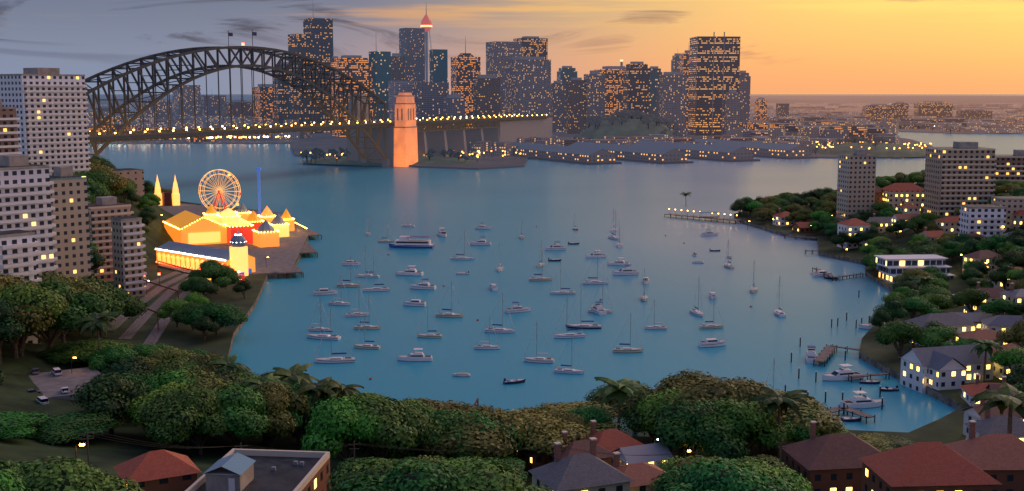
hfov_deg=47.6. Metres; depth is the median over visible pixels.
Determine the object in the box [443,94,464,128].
tower
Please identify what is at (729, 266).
sailboat
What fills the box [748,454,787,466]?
olive tree
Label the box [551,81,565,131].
tower
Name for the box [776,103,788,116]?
tower
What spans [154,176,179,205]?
luna park entrance towers
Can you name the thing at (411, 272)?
motor cruiser
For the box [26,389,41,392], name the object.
car
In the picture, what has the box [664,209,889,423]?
bay jetties and piles
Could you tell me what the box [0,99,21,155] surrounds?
apartment building
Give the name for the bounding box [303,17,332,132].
tower
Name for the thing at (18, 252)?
white apartment block
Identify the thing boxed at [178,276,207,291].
fig tree
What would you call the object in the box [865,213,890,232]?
house
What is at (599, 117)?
tree
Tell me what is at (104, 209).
brown apartment block
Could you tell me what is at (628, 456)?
blue house roof
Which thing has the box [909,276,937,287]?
tree
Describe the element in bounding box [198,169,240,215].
luna park ferris wheel
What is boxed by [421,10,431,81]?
sydney tower
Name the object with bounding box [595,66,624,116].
tower
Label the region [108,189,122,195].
lime tree
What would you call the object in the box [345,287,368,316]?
sailboat
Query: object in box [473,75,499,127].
tower
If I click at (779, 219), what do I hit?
house
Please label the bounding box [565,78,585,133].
tower
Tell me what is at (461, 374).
runabout
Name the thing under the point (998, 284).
house
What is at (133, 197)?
dark tree
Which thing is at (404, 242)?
ferry
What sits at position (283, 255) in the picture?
luna park paving
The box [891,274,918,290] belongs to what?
dark tree
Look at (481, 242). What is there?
motor cruiser
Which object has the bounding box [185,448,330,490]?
brick building flat roof
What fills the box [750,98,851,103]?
hills
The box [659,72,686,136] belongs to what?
tower
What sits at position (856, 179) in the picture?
apartment tower
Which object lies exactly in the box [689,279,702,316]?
sailboat
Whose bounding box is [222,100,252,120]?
tower
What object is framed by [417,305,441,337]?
sailboat
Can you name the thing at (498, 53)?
tower
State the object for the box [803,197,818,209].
olive tree
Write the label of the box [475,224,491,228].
motor cruiser
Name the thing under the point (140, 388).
lime tree
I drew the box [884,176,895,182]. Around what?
lime tree
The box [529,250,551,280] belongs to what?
sailboat
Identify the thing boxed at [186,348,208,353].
fig tree
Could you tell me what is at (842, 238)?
dark tree
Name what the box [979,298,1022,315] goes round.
fig tree
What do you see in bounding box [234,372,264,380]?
fig tree
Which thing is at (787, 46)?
sky
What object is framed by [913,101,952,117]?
tower
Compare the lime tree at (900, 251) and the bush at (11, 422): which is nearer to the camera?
the bush at (11, 422)
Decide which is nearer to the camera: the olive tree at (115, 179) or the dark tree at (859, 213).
the olive tree at (115, 179)
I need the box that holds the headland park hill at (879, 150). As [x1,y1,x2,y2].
[814,142,925,156]
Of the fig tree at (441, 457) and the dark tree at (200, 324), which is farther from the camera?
the dark tree at (200, 324)
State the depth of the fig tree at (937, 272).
508.16 m
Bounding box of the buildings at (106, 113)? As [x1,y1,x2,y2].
[86,100,251,123]
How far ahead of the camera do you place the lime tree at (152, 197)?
735.19 m
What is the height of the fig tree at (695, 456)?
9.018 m
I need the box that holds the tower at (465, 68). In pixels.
[451,36,479,127]
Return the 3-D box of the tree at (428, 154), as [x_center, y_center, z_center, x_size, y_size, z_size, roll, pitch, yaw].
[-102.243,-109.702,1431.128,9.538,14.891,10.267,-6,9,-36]
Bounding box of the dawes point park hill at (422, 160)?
[301,156,477,164]
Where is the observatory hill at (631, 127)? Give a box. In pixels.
[579,119,678,138]
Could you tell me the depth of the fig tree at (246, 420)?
257.29 m
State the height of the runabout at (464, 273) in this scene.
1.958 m
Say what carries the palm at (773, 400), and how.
on the shore terrain at (106, 454)
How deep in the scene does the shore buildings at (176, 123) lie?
2316.79 m
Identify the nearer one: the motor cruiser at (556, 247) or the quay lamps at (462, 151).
the motor cruiser at (556, 247)
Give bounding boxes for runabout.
[452,373,469,376]
[456,271,468,274]
[503,378,525,383]
[836,414,861,421]
[860,378,880,383]
[879,386,898,391]
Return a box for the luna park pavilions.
[203,202,294,247]
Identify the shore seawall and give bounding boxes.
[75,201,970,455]
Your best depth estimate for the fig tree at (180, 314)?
422.91 m
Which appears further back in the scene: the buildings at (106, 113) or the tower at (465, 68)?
the buildings at (106, 113)
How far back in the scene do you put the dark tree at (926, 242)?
583.80 m
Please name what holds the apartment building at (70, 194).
on the shore terrain at (106, 454)
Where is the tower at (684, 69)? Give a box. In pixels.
[680,43,688,130]
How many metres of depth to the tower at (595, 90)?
2458.74 m
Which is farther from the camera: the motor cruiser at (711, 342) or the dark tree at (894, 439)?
the motor cruiser at (711, 342)
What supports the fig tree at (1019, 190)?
on the shore terrain at (106, 454)
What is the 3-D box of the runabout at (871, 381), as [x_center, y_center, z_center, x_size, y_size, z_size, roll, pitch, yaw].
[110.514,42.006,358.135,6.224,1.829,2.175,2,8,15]
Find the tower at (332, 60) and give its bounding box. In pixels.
[329,56,337,133]
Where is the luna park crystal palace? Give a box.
[155,231,254,275]
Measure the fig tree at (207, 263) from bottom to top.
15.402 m
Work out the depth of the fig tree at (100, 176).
622.66 m
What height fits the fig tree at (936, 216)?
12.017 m
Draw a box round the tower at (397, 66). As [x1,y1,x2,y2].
[391,52,404,80]
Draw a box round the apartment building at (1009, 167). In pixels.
[994,149,1023,195]
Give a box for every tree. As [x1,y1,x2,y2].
[0,271,44,291]
[0,283,66,358]
[0,297,25,363]
[0,370,6,385]
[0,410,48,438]
[0,459,47,483]
[0,466,29,490]
[4,278,111,349]
[12,297,69,356]
[13,456,144,490]
[14,410,116,439]
[15,280,68,347]
[21,411,58,427]
[35,411,114,444]
[36,341,92,363]
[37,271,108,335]
[44,338,112,349]
[49,340,127,364]
[52,287,98,342]
[59,341,132,360]
[69,372,151,435]
[73,172,111,197]
[73,174,108,193]
[73,414,129,440]
[75,170,110,183]
[78,274,127,329]
[88,193,101,203]
[88,345,127,363]
[88,345,138,371]
[89,157,106,167]
[89,164,127,192]
[89,167,120,187]
[90,155,115,168]
[90,242,98,252]
[90,244,105,269]
[94,359,148,380]
[96,284,147,336]
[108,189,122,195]
[111,356,168,371]
[120,180,135,197]
[120,354,151,370]
[120,373,156,426]
[121,185,136,201]
[121,385,157,435]
[125,381,191,428]
[126,191,141,206]
[133,343,153,352]
[137,198,156,207]
[137,211,158,225]
[138,343,172,356]
[138,385,222,451]
[140,193,159,201]
[140,206,155,214]
[142,224,149,232]
[142,359,205,377]
[142,369,202,392]
[143,387,239,454]
[144,180,152,193]
[146,346,198,364]
[156,298,190,326]
[161,188,172,193]
[169,301,199,329]
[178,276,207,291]
[179,369,246,442]
[184,291,210,305]
[184,352,233,375]
[184,363,202,375]
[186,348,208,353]
[187,302,247,334]
[187,304,217,332]
[188,259,219,283]
[188,279,220,296]
[191,316,219,340]
[193,382,283,448]
[199,264,241,293]
[202,369,246,383]
[203,364,241,377]
[218,376,245,392]
[231,278,252,298]
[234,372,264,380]
[241,376,285,442]
[253,381,311,449]
[284,383,342,445]
[293,388,327,442]
[299,150,310,161]
[300,395,384,463]
[310,147,318,158]
[315,148,324,158]
[322,392,391,458]
[326,458,402,490]
[328,148,334,156]
[333,456,398,483]
[334,146,345,156]
[335,459,469,490]
[338,437,422,458]
[346,397,445,458]
[358,392,378,397]
[360,458,397,471]
[374,457,442,469]
[375,396,410,404]
[389,400,446,456]
[398,459,438,469]
[403,397,471,411]
[409,455,445,461]
[413,458,455,470]
[419,403,516,458]
[420,408,484,459]
[425,151,431,158]
[425,455,449,464]
[438,404,467,409]
[438,459,467,466]
[440,148,449,156]
[445,460,524,487]
[447,410,526,458]
[448,455,482,462]
[449,458,551,490]
[453,151,464,159]
[466,458,526,485]
[483,409,590,459]
[489,457,526,479]
[514,401,626,435]
[537,410,596,432]
[566,404,613,423]
[583,383,653,418]
[592,115,602,125]
[595,118,602,128]
[607,115,618,120]
[611,110,621,117]
[618,118,625,124]
[618,391,657,443]
[635,112,644,120]
[636,387,692,455]
[638,392,710,454]
[640,369,717,400]
[643,117,652,128]
[649,455,727,490]
[652,117,661,125]
[653,399,749,459]
[654,458,730,490]
[657,456,683,468]
[661,375,791,424]
[664,121,673,129]
[664,455,731,470]
[664,458,792,490]
[671,131,682,136]
[698,397,788,456]
[725,460,785,473]
[727,460,800,490]
[727,463,813,490]
[729,200,747,214]
[733,456,787,470]
[734,196,752,211]
[737,381,784,392]
[740,199,753,215]
[746,201,763,217]
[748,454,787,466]
[750,459,782,467]
[751,206,763,219]
[753,208,775,223]
[758,419,795,456]
[759,196,777,205]
[763,203,780,219]
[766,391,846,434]
[769,199,789,206]
[774,192,796,200]
[778,206,787,212]
[784,203,802,211]
[785,211,807,221]
[785,406,822,442]
[789,197,805,205]
[797,191,815,207]
[797,208,812,221]
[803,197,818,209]
[805,189,819,198]
[808,221,822,233]
[811,199,830,210]
[811,210,834,219]
[815,201,836,213]
[816,187,832,198]
[816,216,834,229]
[816,417,840,436]
[820,193,836,202]
[824,223,837,237]
[830,231,851,250]
[841,425,856,436]
[846,214,865,221]
[849,231,863,248]
[852,210,867,217]
[855,432,912,451]
[858,210,881,220]
[859,226,885,241]
[859,244,878,253]
[862,252,885,274]
[863,435,913,448]
[866,236,888,244]
[867,221,880,228]
[868,309,891,327]
[871,202,893,209]
[873,249,889,254]
[873,297,909,321]
[874,321,921,359]
[875,176,891,187]
[877,238,899,253]
[879,207,903,216]
[881,292,905,303]
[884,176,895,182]
[886,221,903,237]
[891,172,907,182]
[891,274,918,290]
[892,248,915,254]
[893,287,912,294]
[894,268,936,281]
[894,280,918,290]
[899,296,942,318]
[901,215,934,233]
[904,171,924,183]
[905,284,951,305]
[907,233,929,245]
[909,239,923,249]
[911,326,924,347]
[912,326,958,346]
[914,245,942,255]
[915,239,940,248]
[915,243,949,257]
[916,213,934,223]
[920,294,955,308]
[921,278,948,288]
[922,222,942,230]
[922,266,949,285]
[924,287,952,310]
[924,320,953,341]
[928,212,942,221]
[934,232,958,244]
[940,337,979,345]
[941,241,963,260]
[947,232,974,256]
[951,288,989,311]
[958,267,985,287]
[960,239,978,253]
[963,260,973,268]
[965,278,993,288]
[970,260,990,273]
[972,235,983,240]
[975,233,1008,254]
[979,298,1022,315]
[986,262,1013,289]
[988,193,1009,202]
[989,346,1023,369]
[990,249,1023,266]
[993,183,1020,193]
[994,180,1010,192]
[996,320,1023,346]
[998,241,1019,253]
[1001,364,1023,384]
[1002,235,1023,247]
[1005,268,1023,280]
[1006,180,1023,187]
[1007,229,1023,241]
[1009,246,1023,252]
[1010,187,1023,195]
[1012,223,1023,230]
[1012,381,1023,391]
[1014,278,1023,289]
[1016,300,1023,312]
[1017,269,1023,278]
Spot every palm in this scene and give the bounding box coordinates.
[73,310,123,373]
[203,354,248,375]
[241,373,292,443]
[262,362,318,436]
[295,377,340,408]
[324,378,363,400]
[592,377,646,428]
[680,192,690,196]
[749,386,811,460]
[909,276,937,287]
[967,338,1002,381]
[971,381,1023,433]
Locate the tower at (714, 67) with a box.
[688,32,739,135]
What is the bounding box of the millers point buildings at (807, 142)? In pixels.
[552,134,815,152]
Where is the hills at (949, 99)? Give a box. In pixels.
[787,96,1023,103]
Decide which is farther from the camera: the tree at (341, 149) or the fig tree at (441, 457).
the tree at (341, 149)
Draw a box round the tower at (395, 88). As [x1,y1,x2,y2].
[388,81,418,119]
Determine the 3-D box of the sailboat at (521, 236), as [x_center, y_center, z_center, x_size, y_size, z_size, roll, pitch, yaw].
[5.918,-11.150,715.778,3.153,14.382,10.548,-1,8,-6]
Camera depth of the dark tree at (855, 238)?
641.99 m
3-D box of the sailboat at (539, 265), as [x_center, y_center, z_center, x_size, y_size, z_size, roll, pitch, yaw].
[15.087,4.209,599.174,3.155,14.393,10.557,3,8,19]
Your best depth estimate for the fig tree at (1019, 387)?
300.52 m
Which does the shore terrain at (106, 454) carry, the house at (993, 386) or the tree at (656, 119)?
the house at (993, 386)
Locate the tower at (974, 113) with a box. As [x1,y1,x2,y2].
[956,108,992,118]
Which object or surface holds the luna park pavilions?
on the luna park paving
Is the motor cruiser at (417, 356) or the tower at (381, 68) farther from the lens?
the tower at (381, 68)
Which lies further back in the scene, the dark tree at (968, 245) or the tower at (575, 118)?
the tower at (575, 118)
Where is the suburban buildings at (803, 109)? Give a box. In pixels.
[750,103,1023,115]
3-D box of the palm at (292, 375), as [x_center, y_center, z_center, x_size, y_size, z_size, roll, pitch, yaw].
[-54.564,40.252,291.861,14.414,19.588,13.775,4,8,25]
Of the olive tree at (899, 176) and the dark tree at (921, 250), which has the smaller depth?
the dark tree at (921, 250)
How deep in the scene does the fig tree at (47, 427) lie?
251.55 m
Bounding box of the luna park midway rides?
[208,263,251,280]
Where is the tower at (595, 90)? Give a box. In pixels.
[584,70,604,125]
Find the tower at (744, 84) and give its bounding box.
[739,71,750,121]
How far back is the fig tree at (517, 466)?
224.60 m
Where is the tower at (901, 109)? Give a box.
[891,102,908,118]
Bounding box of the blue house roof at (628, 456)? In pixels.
[612,442,674,466]
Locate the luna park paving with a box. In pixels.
[158,203,307,275]
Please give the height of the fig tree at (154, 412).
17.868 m
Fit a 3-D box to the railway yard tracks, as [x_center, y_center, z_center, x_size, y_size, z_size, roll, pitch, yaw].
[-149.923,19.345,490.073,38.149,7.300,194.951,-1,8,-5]
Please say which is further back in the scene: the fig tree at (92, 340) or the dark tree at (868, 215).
the dark tree at (868, 215)
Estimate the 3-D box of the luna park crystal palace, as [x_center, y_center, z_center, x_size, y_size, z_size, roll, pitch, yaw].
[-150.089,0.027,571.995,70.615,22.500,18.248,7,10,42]
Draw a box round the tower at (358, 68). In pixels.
[331,55,372,136]
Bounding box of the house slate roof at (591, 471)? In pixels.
[528,437,633,490]
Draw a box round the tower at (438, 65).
[429,49,447,81]
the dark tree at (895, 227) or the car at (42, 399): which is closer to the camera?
the car at (42, 399)
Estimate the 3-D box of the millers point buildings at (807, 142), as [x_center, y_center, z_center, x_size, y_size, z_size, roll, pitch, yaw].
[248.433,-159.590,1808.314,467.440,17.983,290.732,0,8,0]
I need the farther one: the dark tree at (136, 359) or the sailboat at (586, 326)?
the sailboat at (586, 326)
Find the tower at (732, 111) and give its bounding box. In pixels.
[724,90,739,134]
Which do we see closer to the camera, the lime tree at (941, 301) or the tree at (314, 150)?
the lime tree at (941, 301)
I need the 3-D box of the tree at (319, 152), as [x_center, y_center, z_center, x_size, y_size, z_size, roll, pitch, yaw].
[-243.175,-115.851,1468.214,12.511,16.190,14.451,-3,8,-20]
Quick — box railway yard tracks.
[105,261,191,345]
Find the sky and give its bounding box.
[0,0,1023,93]
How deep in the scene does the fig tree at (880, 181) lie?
782.12 m
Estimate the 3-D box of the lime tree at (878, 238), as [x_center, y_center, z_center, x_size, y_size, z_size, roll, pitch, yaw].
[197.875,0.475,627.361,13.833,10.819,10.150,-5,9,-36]
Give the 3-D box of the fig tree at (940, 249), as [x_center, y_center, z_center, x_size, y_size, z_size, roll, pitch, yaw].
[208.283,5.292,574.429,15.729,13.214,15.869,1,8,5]
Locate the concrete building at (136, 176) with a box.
[112,168,144,195]
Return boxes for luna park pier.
[278,222,321,278]
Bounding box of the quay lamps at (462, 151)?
[118,135,931,160]
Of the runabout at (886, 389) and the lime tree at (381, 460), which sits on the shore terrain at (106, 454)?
the lime tree at (381, 460)
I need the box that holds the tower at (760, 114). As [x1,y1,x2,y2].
[754,98,766,120]
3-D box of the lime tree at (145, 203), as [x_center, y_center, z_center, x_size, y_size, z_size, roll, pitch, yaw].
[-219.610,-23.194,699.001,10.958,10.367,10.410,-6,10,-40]
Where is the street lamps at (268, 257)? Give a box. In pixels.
[71,215,1017,460]
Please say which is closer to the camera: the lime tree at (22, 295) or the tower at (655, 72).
the lime tree at (22, 295)
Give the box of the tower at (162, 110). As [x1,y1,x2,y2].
[139,98,172,121]
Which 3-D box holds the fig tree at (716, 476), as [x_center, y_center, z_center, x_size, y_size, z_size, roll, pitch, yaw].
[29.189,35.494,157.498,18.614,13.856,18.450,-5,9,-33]
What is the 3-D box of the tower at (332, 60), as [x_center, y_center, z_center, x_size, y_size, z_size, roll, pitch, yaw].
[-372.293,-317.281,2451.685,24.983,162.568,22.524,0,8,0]
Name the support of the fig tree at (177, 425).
on the shore terrain at (106, 454)
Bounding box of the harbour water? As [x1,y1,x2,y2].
[88,94,1023,435]
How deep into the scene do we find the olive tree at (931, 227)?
631.09 m
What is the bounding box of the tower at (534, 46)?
[513,36,547,59]
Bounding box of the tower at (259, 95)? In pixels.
[253,84,273,120]
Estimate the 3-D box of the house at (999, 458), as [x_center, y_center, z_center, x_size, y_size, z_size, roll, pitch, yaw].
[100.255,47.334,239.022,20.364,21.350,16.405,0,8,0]
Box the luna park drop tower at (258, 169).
[256,167,260,215]
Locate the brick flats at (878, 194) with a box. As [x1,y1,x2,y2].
[874,186,882,211]
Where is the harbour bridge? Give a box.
[85,31,551,166]
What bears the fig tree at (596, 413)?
on the shore terrain at (106, 454)
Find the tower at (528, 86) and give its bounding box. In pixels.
[505,56,550,117]
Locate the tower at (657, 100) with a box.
[656,86,658,115]
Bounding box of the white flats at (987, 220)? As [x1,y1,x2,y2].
[958,204,1006,236]
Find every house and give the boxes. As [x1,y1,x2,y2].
[113,449,201,490]
[613,451,665,490]
[772,208,796,225]
[780,421,880,490]
[792,222,818,232]
[859,442,1000,490]
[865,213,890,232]
[874,254,955,283]
[890,214,919,231]
[895,200,920,213]
[899,344,993,393]
[905,313,977,345]
[919,227,945,244]
[933,216,958,234]
[944,420,1023,490]
[948,312,992,328]
[956,329,1007,346]
[959,374,1000,406]
[962,250,1001,272]
[962,400,1023,435]
[964,282,1005,312]
[964,408,1023,440]
[967,233,986,238]
[980,315,1023,331]
[986,376,1015,400]
[987,267,1022,289]
[992,343,1023,378]
[998,283,1023,304]
[1012,210,1023,228]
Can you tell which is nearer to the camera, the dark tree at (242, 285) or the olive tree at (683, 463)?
the olive tree at (683, 463)
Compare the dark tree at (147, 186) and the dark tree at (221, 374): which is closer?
the dark tree at (221, 374)
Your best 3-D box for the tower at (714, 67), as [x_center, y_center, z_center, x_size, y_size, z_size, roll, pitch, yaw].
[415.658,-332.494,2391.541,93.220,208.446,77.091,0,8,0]
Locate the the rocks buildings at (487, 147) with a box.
[469,137,552,155]
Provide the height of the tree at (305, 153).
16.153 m
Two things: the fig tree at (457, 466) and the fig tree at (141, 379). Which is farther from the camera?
the fig tree at (141, 379)
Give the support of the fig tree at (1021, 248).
on the shore terrain at (106, 454)
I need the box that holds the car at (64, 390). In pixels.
[60,387,68,392]
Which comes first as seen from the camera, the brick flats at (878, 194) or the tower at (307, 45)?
the brick flats at (878, 194)
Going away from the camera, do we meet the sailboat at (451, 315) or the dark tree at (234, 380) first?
the dark tree at (234, 380)
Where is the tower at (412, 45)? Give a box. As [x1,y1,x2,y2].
[399,28,424,81]
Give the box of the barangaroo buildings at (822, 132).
[726,121,899,145]
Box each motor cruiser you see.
[314,288,337,294]
[342,258,360,265]
[395,265,423,275]
[396,348,431,360]
[402,299,425,305]
[409,279,435,289]
[437,225,446,236]
[469,236,490,244]
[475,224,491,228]
[489,283,497,290]
[505,299,530,312]
[544,241,565,249]
[585,250,606,257]
[592,301,606,314]
[607,257,629,265]
[612,264,638,274]
[643,277,648,283]
[698,334,726,347]
[701,230,717,235]
[709,292,716,298]
[805,346,816,362]
[812,270,832,276]
[822,364,863,380]
[840,387,885,408]
[858,322,884,329]
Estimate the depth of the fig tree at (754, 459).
210.84 m
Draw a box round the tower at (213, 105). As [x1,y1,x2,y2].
[198,95,225,116]
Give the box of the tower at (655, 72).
[649,66,661,116]
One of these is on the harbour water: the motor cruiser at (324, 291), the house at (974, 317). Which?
the motor cruiser at (324, 291)
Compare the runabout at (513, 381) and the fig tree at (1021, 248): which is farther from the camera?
the fig tree at (1021, 248)
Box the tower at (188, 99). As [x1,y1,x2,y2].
[172,85,200,117]
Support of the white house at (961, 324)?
on the shore terrain at (106, 454)
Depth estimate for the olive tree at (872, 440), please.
279.44 m
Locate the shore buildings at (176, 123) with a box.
[87,116,310,142]
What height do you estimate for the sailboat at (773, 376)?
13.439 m
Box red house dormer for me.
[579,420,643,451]
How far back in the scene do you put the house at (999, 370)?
352.76 m
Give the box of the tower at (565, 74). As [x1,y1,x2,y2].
[557,66,576,82]
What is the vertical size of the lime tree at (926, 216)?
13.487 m
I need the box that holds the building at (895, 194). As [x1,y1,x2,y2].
[881,183,923,209]
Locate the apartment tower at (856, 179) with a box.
[836,149,876,220]
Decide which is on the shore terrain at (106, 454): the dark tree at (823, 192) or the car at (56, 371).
the dark tree at (823, 192)
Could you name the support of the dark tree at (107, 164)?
on the shore terrain at (106, 454)
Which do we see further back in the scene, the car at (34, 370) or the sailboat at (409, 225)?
the sailboat at (409, 225)
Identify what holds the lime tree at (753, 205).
on the shore terrain at (106, 454)
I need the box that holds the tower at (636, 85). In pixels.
[623,61,649,118]
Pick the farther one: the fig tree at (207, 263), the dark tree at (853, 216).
the dark tree at (853, 216)
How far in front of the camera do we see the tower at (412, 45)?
2932.53 m
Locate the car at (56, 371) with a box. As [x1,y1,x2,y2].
[51,367,61,375]
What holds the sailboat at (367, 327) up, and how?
on the harbour water
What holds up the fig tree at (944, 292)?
on the shore terrain at (106, 454)
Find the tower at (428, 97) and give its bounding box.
[412,82,448,130]
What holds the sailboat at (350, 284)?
on the harbour water
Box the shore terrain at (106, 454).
[0,192,1023,490]
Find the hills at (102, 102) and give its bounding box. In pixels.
[88,98,246,104]
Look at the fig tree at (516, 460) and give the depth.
246.79 m
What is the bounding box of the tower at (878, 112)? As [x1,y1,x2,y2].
[862,104,894,121]
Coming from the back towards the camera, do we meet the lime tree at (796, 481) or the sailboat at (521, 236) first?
the sailboat at (521, 236)
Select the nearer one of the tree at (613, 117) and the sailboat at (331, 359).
the sailboat at (331, 359)
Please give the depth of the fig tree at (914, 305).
431.05 m
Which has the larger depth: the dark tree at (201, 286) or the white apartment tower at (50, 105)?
the white apartment tower at (50, 105)
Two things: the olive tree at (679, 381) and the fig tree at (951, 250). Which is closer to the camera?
the olive tree at (679, 381)
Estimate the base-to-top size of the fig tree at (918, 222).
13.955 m
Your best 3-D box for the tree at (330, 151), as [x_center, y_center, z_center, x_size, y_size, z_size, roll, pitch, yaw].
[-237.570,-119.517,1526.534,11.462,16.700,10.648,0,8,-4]
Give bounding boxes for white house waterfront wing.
[928,351,967,389]
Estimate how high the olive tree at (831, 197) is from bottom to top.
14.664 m
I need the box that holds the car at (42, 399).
[36,396,48,403]
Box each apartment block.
[0,155,58,330]
[0,229,41,343]
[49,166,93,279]
[88,196,133,281]
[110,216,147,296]
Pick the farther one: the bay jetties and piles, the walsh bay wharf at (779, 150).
the walsh bay wharf at (779, 150)
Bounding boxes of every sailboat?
[306,294,340,339]
[308,303,330,330]
[313,309,354,362]
[328,278,350,305]
[337,257,360,286]
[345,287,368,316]
[354,295,380,329]
[354,313,379,348]
[355,248,379,277]
[362,256,389,291]
[378,226,393,241]
[402,213,414,226]
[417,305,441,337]
[436,281,462,317]
[451,230,474,259]
[475,315,500,349]
[485,292,515,332]
[497,243,502,271]
[519,216,523,238]
[523,322,553,362]
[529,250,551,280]
[536,240,544,267]
[549,268,575,293]
[553,299,584,337]
[554,334,584,373]
[565,287,600,328]
[582,255,608,284]
[588,282,612,312]
[608,211,618,239]
[611,207,617,231]
[613,313,642,352]
[616,220,622,247]
[640,268,647,301]
[644,299,666,329]
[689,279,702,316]
[699,297,723,328]
[724,239,734,268]
[750,265,757,292]
[764,358,786,388]
[774,278,785,316]
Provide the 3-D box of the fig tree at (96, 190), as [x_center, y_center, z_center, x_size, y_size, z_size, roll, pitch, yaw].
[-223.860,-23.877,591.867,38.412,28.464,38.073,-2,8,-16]
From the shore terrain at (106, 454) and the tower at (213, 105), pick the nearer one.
the shore terrain at (106, 454)
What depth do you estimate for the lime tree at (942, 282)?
494.22 m
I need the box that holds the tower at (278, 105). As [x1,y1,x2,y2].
[273,62,289,124]
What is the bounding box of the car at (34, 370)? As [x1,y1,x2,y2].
[31,368,39,374]
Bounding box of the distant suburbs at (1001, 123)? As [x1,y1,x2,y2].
[749,113,1023,132]
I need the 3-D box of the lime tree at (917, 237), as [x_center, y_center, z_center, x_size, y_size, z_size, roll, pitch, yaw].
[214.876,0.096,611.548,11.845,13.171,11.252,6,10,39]
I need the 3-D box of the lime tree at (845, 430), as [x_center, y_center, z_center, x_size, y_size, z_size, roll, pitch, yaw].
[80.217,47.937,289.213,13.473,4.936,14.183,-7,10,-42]
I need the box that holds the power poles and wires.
[79,429,787,466]
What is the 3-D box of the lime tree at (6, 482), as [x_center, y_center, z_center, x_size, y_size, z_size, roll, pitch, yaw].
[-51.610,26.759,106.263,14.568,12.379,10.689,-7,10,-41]
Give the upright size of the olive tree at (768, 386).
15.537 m
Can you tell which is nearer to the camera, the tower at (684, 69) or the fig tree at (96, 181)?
the fig tree at (96, 181)
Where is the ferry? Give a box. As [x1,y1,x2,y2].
[389,236,433,247]
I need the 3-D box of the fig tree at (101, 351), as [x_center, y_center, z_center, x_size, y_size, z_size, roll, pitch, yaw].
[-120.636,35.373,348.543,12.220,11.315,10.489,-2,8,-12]
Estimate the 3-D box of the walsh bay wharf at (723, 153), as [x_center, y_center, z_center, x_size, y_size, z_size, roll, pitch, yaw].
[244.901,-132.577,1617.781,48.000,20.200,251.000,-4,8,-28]
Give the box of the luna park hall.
[163,210,226,244]
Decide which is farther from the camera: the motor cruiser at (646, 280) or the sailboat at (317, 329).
the motor cruiser at (646, 280)
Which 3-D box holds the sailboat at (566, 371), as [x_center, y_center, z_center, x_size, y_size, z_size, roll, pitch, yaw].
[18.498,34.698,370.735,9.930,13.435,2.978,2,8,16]
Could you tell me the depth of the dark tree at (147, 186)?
776.37 m
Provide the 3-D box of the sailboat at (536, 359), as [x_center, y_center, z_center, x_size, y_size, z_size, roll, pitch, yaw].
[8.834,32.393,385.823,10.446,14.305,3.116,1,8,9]
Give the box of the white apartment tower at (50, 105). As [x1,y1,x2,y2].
[0,68,90,175]
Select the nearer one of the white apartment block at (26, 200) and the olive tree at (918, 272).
the white apartment block at (26, 200)
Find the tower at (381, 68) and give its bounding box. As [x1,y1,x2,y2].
[369,50,390,120]
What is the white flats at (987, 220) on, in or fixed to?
on the shore terrain at (106, 454)
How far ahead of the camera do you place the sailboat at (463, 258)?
622.79 m
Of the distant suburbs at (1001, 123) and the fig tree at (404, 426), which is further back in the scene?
the distant suburbs at (1001, 123)
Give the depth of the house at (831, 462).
239.42 m
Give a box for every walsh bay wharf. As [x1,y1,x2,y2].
[510,142,621,164]
[569,141,693,163]
[630,140,759,161]
[694,138,816,158]
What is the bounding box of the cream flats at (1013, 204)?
[991,196,1023,230]
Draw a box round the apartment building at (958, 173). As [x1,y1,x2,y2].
[923,141,996,216]
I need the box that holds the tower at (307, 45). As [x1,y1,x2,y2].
[288,34,321,133]
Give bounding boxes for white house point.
[837,218,870,248]
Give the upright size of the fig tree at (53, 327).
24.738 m
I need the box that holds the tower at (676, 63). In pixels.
[671,53,680,71]
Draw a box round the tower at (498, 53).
[486,41,521,115]
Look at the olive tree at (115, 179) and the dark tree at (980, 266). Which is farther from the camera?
the olive tree at (115, 179)
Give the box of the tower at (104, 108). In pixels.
[95,106,129,111]
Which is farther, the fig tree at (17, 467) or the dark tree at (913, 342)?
the dark tree at (913, 342)
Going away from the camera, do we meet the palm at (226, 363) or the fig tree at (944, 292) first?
the palm at (226, 363)
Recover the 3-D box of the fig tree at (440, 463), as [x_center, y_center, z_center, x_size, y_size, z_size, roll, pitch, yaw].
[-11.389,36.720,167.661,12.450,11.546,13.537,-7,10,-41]
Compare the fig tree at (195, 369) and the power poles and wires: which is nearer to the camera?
the power poles and wires
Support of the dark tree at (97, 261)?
on the shore terrain at (106, 454)
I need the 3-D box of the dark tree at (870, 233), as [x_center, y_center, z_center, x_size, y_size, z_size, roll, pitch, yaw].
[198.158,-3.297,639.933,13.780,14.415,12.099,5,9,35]
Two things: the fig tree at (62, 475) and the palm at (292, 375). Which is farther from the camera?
the palm at (292, 375)
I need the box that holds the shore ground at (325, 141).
[88,96,1006,169]
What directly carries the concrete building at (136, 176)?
on the shore terrain at (106, 454)
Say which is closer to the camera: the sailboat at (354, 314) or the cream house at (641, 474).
the cream house at (641, 474)
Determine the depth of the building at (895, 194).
724.74 m

